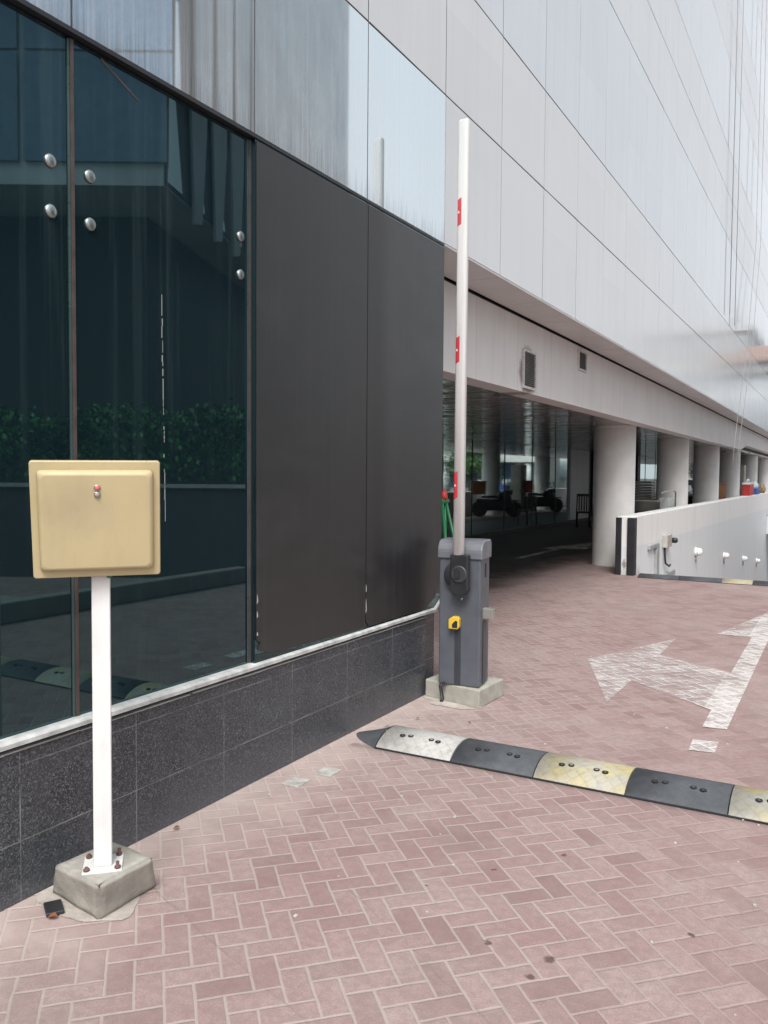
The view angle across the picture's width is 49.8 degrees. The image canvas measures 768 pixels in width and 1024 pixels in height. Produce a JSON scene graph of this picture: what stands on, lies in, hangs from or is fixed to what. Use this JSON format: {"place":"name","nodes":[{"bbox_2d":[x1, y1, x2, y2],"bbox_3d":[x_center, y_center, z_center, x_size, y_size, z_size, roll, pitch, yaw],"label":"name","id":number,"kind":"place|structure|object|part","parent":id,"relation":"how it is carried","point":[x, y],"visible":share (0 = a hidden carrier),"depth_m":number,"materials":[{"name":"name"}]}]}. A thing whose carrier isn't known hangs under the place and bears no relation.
{"place":"outdoors","nodes":[
{"label":"outdoors","id":0,"kind":"place"},
{"bbox_2d":[0,553,767,1023],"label":"pavement","id":1,"kind":"structure","parent":0,"point":[546,903],"depth_m":3.21,"materials":[{"name":"brick"}]},
{"bbox_2d":[47,912,57,917],"bbox_3d":[-1.148,1.399,2.865,0.028,0.012,0.027,3,3,39],"label":"dry leaf","id":2,"kind":"object","parent":1,"relation":"on","point":[54,914],"visible":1,"depth_m":2.87,"materials":[{"name":"orange plant"}]},
{"bbox_2d":[43,899,63,916],"bbox_3d":[-1.167,1.400,2.922,0.060,0.014,0.090,-1,3,-29],"label":"rubber scrap","id":3,"kind":"object","parent":1,"relation":"on","point":[55,906],"visible":1,"depth_m":2.91,"materials":[{"name":"black rubber"}]},
{"bbox_2d":[36,885,139,921],"bbox_3d":[-1.048,1.404,3.020,0.414,0.001,0.313,2,3,29],"label":"mortar patch","id":4,"kind":"object","parent":1,"relation":"on","point":[124,911],"visible":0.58,"depth_m":2.92,"materials":[{"name":"grey concrete"}]},
{"bbox_2d":[28,460,159,918],"bbox_3d":[-1.027,0.613,2.996,0.415,1.597,0.501,0,3,-17],"label":"reader post","id":5,"kind":"object","parent":1,"relation":"on","point":[97,522],"visible":1,"depth_m":2.81,"materials":[{"name":"metal"}]},
{"bbox_2d":[281,776,310,787],"bbox_3d":[-0.443,1.357,4.160,0.100,0.004,0.120,2,3,29],"label":"drain cover","id":6,"kind":"object","parent":1,"relation":"on","point":[296,781],"visible":1,"depth_m":4.16,"materials":[{"name":"grey metal"}]},
{"bbox_2d":[313,766,341,776],"bbox_3d":[-0.293,1.352,4.305,0.100,0.004,0.120,2,3,29],"label":"drain cover","id":7,"kind":"object","parent":1,"relation":"on","point":[326,771],"visible":1,"depth_m":4.30,"materials":[{"name":"grey metal"}]},
{"bbox_2d":[0,0,767,911],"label":"office building","id":8,"kind":"structure","parent":1,"relation":"on","point":[228,254],"depth_m":4.58,"materials":[{"name":"stone"}]},
{"bbox_2d":[729,1,737,314],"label":"rope","id":9,"kind":"object","parent":8,"relation":"hanging from","point":[733,155],"visible":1,"depth_m":18.93,"materials":[{"name":"grey"}]},
{"bbox_2d":[734,0,743,325],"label":"rope","id":10,"kind":"object","parent":8,"relation":"hanging from","point":[739,159],"visible":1,"depth_m":19.80,"materials":[{"name":"grey"}]},
{"bbox_2d":[733,0,762,461],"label":"rope","id":11,"kind":"object","parent":8,"relation":"hanging from","point":[756,235],"visible":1,"depth_m":22.75,"materials":[{"name":"grey"}]},
{"bbox_2d":[738,0,766,456],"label":"rope","id":12,"kind":"object","parent":8,"relation":"hanging from","point":[761,220],"visible":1,"depth_m":23.76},
{"bbox_2d":[442,490,452,537],"bbox_3d":[0.606,0.506,7.599,0.372,1.419,0.532,2,3,29],"label":"folding trestle","id":13,"kind":"object","parent":1,"relation":"on","point":[445,508],"visible":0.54,"depth_m":7.59,"materials":[{"name":"green paint"}]},
{"bbox_2d":[423,695,483,708],"bbox_3d":[0.514,1.293,5.738,0.476,0.001,0.486,2,3,29],"label":"mortar patch","id":14,"kind":"object","parent":1,"relation":"on","point":[436,701],"visible":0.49,"depth_m":5.58,"materials":[{"name":"grey concrete"}]},
{"bbox_2d":[163,655,759,1015],"bbox_3d":[1.203,1.354,4.484,2.739,0.006,5.617,2,3,29],"label":"grit","id":15,"kind":"object","parent":1,"relation":"on","point":[426,911],"visible":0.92,"depth_m":3.68,"materials":[{"name":"white stone"}]},
{"bbox_2d":[426,118,502,707],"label":"barrier gate","id":16,"kind":"structure","parent":1,"relation":"on","point":[466,612],"depth_m":5.53,"materials":[{"name":"metal"}]},
{"bbox_2d":[439,682,445,701],"bbox_3d":[0.399,1.229,5.644,0.042,0.143,0.065,2,3,29],"label":"cable cover","id":17,"kind":"object","parent":16,"relation":"attached to","point":[441,684],"visible":1,"depth_m":5.64,"materials":[{"name":"black plastic"}]},
{"bbox_2d":[356,725,767,824],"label":"speed bump","id":18,"kind":"object","parent":1,"relation":"on","point":[745,803],"visible":1,"depth_m":4.20,"materials":[{"name":"black rubber"}]},
{"bbox_2d":[521,543,767,752],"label":"road marking","id":19,"kind":"object","parent":1,"relation":"on","point":[726,705],"visible":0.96,"depth_m":6.33,"materials":[{"name":"white paint"}]},
{"bbox_2d":[659,490,675,508],"bbox_3d":[5.965,0.170,17.596,0.218,1.253,1.506,2,3,29],"label":"trolley","id":20,"kind":"object","parent":1,"relation":"on","point":[667,502],"visible":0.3,"depth_m":17.57,"materials":[{"name":"metal"}]},
{"bbox_2d":[618,492,767,580],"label":"ramp wall","id":21,"kind":"structure","parent":1,"relation":"on","point":[733,527],"depth_m":19.92,"materials":[{"name":"white paint"}]},
{"bbox_2d":[615,517,621,574],"bbox_3d":[3.701,0.537,13.043,0.090,0.905,0.065,2,3,29],"label":"corner guard","id":22,"kind":"object","parent":21,"relation":"attached to","point":[618,543],"visible":1,"depth_m":13.01,"materials":[{"name":"black plastic"}]},
{"bbox_2d":[626,518,636,575],"bbox_3d":[3.890,0.542,12.978,0.123,0.905,0.135,2,3,29],"label":"corner guard","id":23,"kind":"object","parent":21,"relation":"attached to","point":[631,544],"visible":1,"depth_m":12.92,"materials":[{"name":"black plastic"}]},
{"bbox_2d":[647,543,674,574],"bbox_3d":[4.990,0.880,14.821,0.050,0.720,2.350,2,3,29],"label":"conduit trunking","id":24,"kind":"object","parent":21,"relation":"attached to","point":[655,547],"visible":0.66,"depth_m":14.30,"materials":[{"name":"white plastic"}]},
{"bbox_2d":[662,534,677,566],"bbox_3d":[5.225,0.713,15.097,0.181,0.608,0.532,2,3,29],"label":"junction box","id":25,"kind":"object","parent":21,"relation":"attached to","point":[668,540],"visible":1,"depth_m":14.95,"materials":[{"name":"beige plastic"}]},
{"bbox_2d":[694,547,702,561],"bbox_3d":[6.906,0.935,18.137,0.155,0.320,0.200,2,3,29],"label":"wall light","id":26,"kind":"object","parent":21,"relation":"attached to","point":[698,551],"visible":1,"depth_m":18.09,"materials":[{"name":"white plastic"}]},
{"bbox_2d":[723,552,729,563],"bbox_3d":[9.256,1.243,22.350,0.155,0.320,0.200,2,3,29],"label":"wall light","id":27,"kind":"object","parent":21,"relation":"attached to","point":[726,555],"visible":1,"depth_m":22.30,"materials":[{"name":"white plastic"}]},
{"bbox_2d":[742,556,747,565],"bbox_3d":[11.592,1.562,26.537,0.155,0.320,0.200,2,3,29],"label":"wall light","id":28,"kind":"object","parent":21,"relation":"attached to","point":[745,558],"visible":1,"depth_m":26.48,"materials":[{"name":"white plastic"}]},
{"bbox_2d":[742,479,753,495],"bbox_3d":[12.648,-0.864,28.725,0.260,0.574,1.340,2,3,29],"label":"cool box","id":29,"kind":"object","parent":21,"relation":"on","point":[747,488],"visible":1,"depth_m":28.20,"materials":[{"name":"red plastic"}]},
{"bbox_2d":[753,481,759,494],"bbox_3d":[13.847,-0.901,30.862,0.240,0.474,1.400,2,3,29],"label":"water crate","id":30,"kind":"object","parent":21,"relation":"on","point":[756,491],"visible":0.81,"depth_m":30.39,"materials":[{"name":"blue plastic"}]},
{"bbox_2d":[759,484,765,492],"bbox_3d":[15.266,-0.959,33.388,0.261,0.375,1.238,2,3,29],"label":"cloth bundle","id":31,"kind":"object","parent":21,"relation":"on","point":[762,487],"visible":0.76,"depth_m":33.09,"materials":[{"name":"beige fabric"}]},
{"bbox_2d":[637,573,767,585],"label":"speed bump","id":32,"kind":"object","parent":1,"relation":"on","point":[707,579],"visible":1,"depth_m":12.26,"materials":[{"name":"rubber"}]},
{"bbox_2d":[739,465,745,495],"bbox_3d":[13.187,-0.768,30.859,0.500,1.950,0.660,2,3,29],"label":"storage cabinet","id":33,"kind":"object","parent":1,"relation":"on","point":[742,473],"visible":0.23,"depth_m":30.50,"materials":[{"name":"metal"}]},
{"bbox_3d":[13.047,-0.763,30.610,0.460,1.860,0.028,2,3,29],"label":"door","id":34,"kind":"part","parent":33,"relation":"part of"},
{"bbox_2d":[766,515,767,533],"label":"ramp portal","id":35,"kind":"object","parent":1,"relation":"on","point":[767,524],"visible":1,"depth_m":33.90,"materials":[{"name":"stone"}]},
{"bbox_3d":[5.410,0.386,17.405,0.850,0.840,1.600,2,3,29],"label":"work table","id":36,"kind":"object","parent":1,"relation":"on","visible":0},
{"bbox_2d":[635,500,660,511],"bbox_3d":[5.316,-0.134,17.093,0.800,0.224,0.800,2,3,29],"label":"metal basin","id":37,"kind":"object","parent":36,"relation":"on","point":[644,505],"visible":0.56,"depth_m":16.75,"materials":[{"name":"metal"}]},
{"bbox_2d":[479,520,592,578],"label":"driveway","id":38,"kind":"structure","parent":0,"point":[509,551],"depth_m":18.06,"materials":[{"name":"black asphalt"}]},
{"bbox_2d":[576,494,591,527],"bbox_3d":[6.080,-0.045,25.208,0.440,1.012,0.530,1,3,9],"label":"chair","id":39,"kind":"object","parent":38,"relation":"on","point":[587,496],"visible":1,"depth_m":25.38,"materials":[{"name":"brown wood"}]},
{"bbox_2d":[688,483,726,504],"bbox_3d":[10.384,-0.281,27.447,0.740,1.357,1.900,-1,3,-31],"label":"cabinet","id":40,"kind":"object","parent":38,"relation":"on","point":[722,490],"visible":0.09,"depth_m":26.70,"materials":[{"name":"wood"}]},
{"bbox_3d":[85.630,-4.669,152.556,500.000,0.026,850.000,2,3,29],"label":"road","id":41,"kind":"structure","parent":0,"visible":0},
{"bbox_2d":[688,479,692,492],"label":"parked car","id":42,"kind":"object","parent":41,"relation":"on","point":[690,483],"depth_m":52.28,"materials":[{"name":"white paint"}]},
{"bbox_2d":[688,463,692,478],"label":"building","id":43,"kind":"structure","parent":41,"relation":"on","point":[691,468],"depth_m":79.64,"materials":[{"name":"grey glass"}]},
{"bbox_3d":[6.424,-0.269,20.367,0.420,0.050,0.460,2,3,29],"label":"plastic tray","id":44,"kind":"object","parent":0,"visible":0},
{"bbox_2d":[635,497,655,499],"bbox_3d":[6.433,-0.334,20.359,0.420,0.050,0.460,2,3,29],"label":"plastic tray","id":45,"kind":"object","parent":44,"relation":"on","point":[645,498],"visible":0.94,"depth_m":20.22,"materials":[{"name":"grey plastic"}]},
{"bbox_2d":[635,494,654,496],"bbox_3d":[6.424,-0.401,20.362,0.420,0.050,0.460,2,3,29],"label":"plastic tray","id":46,"kind":"object","parent":45,"relation":"on","point":[639,495],"visible":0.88,"depth_m":20.19,"materials":[{"name":"grey plastic"}]},
{"bbox_2d":[635,492,655,493],"bbox_3d":[6.432,-0.466,20.354,0.420,0.050,0.460,2,3,29],"label":"plastic tray","id":47,"kind":"object","parent":46,"relation":"on","point":[645,492],"visible":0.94,"depth_m":20.16,"materials":[{"name":"grey plastic"}]},
{"bbox_2d":[635,489,655,491],"bbox_3d":[6.430,-0.532,20.353,0.420,0.050,0.460,2,3,29],"label":"plastic tray","id":48,"kind":"object","parent":47,"relation":"on","point":[647,490],"visible":0.94,"depth_m":20.18,"materials":[{"name":"grey plastic"}]},
{"bbox_2d":[635,486,654,488],"bbox_3d":[6.425,-0.598,20.353,0.420,0.050,0.460,2,3,29],"label":"plastic tray","id":49,"kind":"object","parent":48,"relation":"on","point":[638,487],"visible":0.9,"depth_m":20.18,"materials":[{"name":"grey plastic"}]},
{"bbox_2d":[635,484,655,485],"bbox_3d":[6.433,-0.664,20.346,0.420,0.050,0.460,2,3,29],"label":"plastic tray","id":50,"kind":"object","parent":49,"relation":"on","point":[645,484],"visible":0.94,"depth_m":20.16,"materials":[{"name":"grey plastic"}]},
{"bbox_2d":[635,481,655,482],"bbox_3d":[6.426,-0.730,20.347,0.420,0.050,0.460,2,3,29],"label":"plastic tray","id":51,"kind":"object","parent":50,"relation":"on","point":[645,481],"visible":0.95,"depth_m":20.15,"materials":[{"name":"grey plastic"}]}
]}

